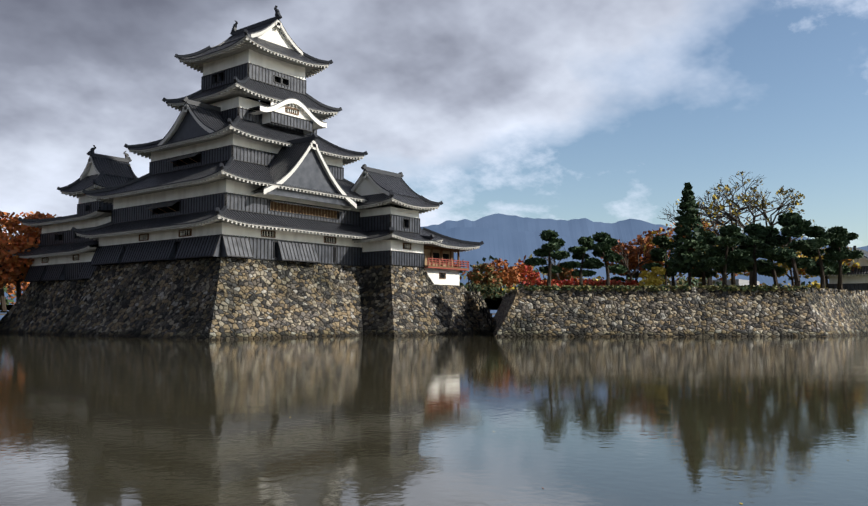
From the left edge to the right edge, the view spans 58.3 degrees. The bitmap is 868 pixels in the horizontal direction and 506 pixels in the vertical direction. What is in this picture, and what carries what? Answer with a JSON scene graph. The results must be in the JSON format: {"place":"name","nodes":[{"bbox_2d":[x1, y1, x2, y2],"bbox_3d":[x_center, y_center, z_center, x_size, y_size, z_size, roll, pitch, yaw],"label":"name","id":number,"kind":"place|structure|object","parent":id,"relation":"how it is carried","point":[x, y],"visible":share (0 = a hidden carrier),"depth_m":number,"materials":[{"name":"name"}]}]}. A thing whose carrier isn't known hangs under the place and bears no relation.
{"place":"outdoors","nodes":[
{"label":"outdoors","id":0,"kind":"place"},
{"bbox_2d":[0,315,867,505],"bbox_3d":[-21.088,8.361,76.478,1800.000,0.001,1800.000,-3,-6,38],"label":"water","id":1,"kind":"structure","parent":0,"point":[568,421],"depth_m":17.58,"materials":[{"name":"grey liquid"}]},
{"bbox_2d":[0,257,480,339],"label":"stone base","id":2,"kind":"object","parent":1,"relation":"in","point":[221,298],"visible":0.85,"depth_m":84.31,"materials":[{"name":"grey stone"}]},
{"bbox_2d":[8,145,137,281],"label":"smaller castle tower","id":3,"kind":"structure","parent":2,"relation":"on","point":[63,251],"depth_m":100.47,"materials":[{"name":"black"}]},
{"bbox_2d":[71,5,400,265],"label":"castle keep","id":4,"kind":"structure","parent":2,"relation":"on","point":[237,169],"depth_m":87.47,"materials":[{"name":"black"}]},
{"bbox_2d":[347,164,442,266],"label":"castle turret","id":5,"kind":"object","parent":2,"relation":"on","point":[379,187],"visible":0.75,"depth_m":92.63,"materials":[{"name":"black"}]},
{"bbox_2d":[411,227,483,285],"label":"moon-viewing pavilion","id":6,"kind":"structure","parent":2,"relation":"on","point":[440,268],"depth_m":98.84,"materials":[{"name":"paint"}]},
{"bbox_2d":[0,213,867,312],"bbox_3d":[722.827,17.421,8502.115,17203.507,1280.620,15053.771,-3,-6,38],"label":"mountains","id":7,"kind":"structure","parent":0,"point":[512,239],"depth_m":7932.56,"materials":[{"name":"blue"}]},
{"bbox_2d":[0,0,867,247],"label":"sky","id":8,"kind":"structure","parent":0,"point":[604,111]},
{"label":"ground","id":9,"kind":"structure","parent":0,"visible":0},
{"bbox_2d":[0,289,867,336],"bbox_3d":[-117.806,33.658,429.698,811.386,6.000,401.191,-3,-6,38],"label":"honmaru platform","id":10,"kind":"structure","parent":9,"relation":"on","point":[627,313],"depth_m":82.42,"materials":[{"name":"grey stone"}]},
{"bbox_2d":[0,254,825,309],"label":"shrubs","id":11,"kind":"object","parent":10,"relation":"on","point":[682,281],"visible":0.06,"depth_m":228.05,"materials":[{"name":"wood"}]},
{"bbox_2d":[0,211,861,310],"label":"autumn trees","id":12,"kind":"object","parent":10,"relation":"on","point":[14,268],"visible":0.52,"depth_m":113.51,"materials":[{"name":"orange plant"}]},
{"bbox_2d":[466,277,495,333],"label":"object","id":13,"kind":"structure","parent":10,"relation":"on","point":[486,322],"depth_m":97.10,"materials":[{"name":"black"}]},
{"bbox_2d":[542,171,824,284],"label":"bare trees","id":14,"kind":"object","parent":10,"relation":"on","point":[734,215],"visible":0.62,"depth_m":114.67,"materials":[{"name":"brown plant"}]},
{"bbox_2d":[502,287,867,299],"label":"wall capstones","id":15,"kind":"object","parent":10,"relation":"on","point":[780,290],"depth_m":83.86,"materials":[{"name":"stone"}]},
{"bbox_2d":[513,284,867,291],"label":"rim plants","id":16,"kind":"object","parent":10,"relation":"on","point":[744,288],"visible":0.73,"depth_m":83.47,"materials":[{"name":"green plant"}]},
{"bbox_2d":[524,211,863,288],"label":"pine trees","id":17,"kind":"object","parent":10,"relation":"on","point":[763,242],"visible":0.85,"depth_m":95.72,"materials":[{"name":"green plant"}]},
{"bbox_2d":[818,246,867,290],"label":"building","id":18,"kind":"structure","parent":10,"relation":"on","point":[855,279],"depth_m":124.86,"materials":[{"name":"black"}]}
]}

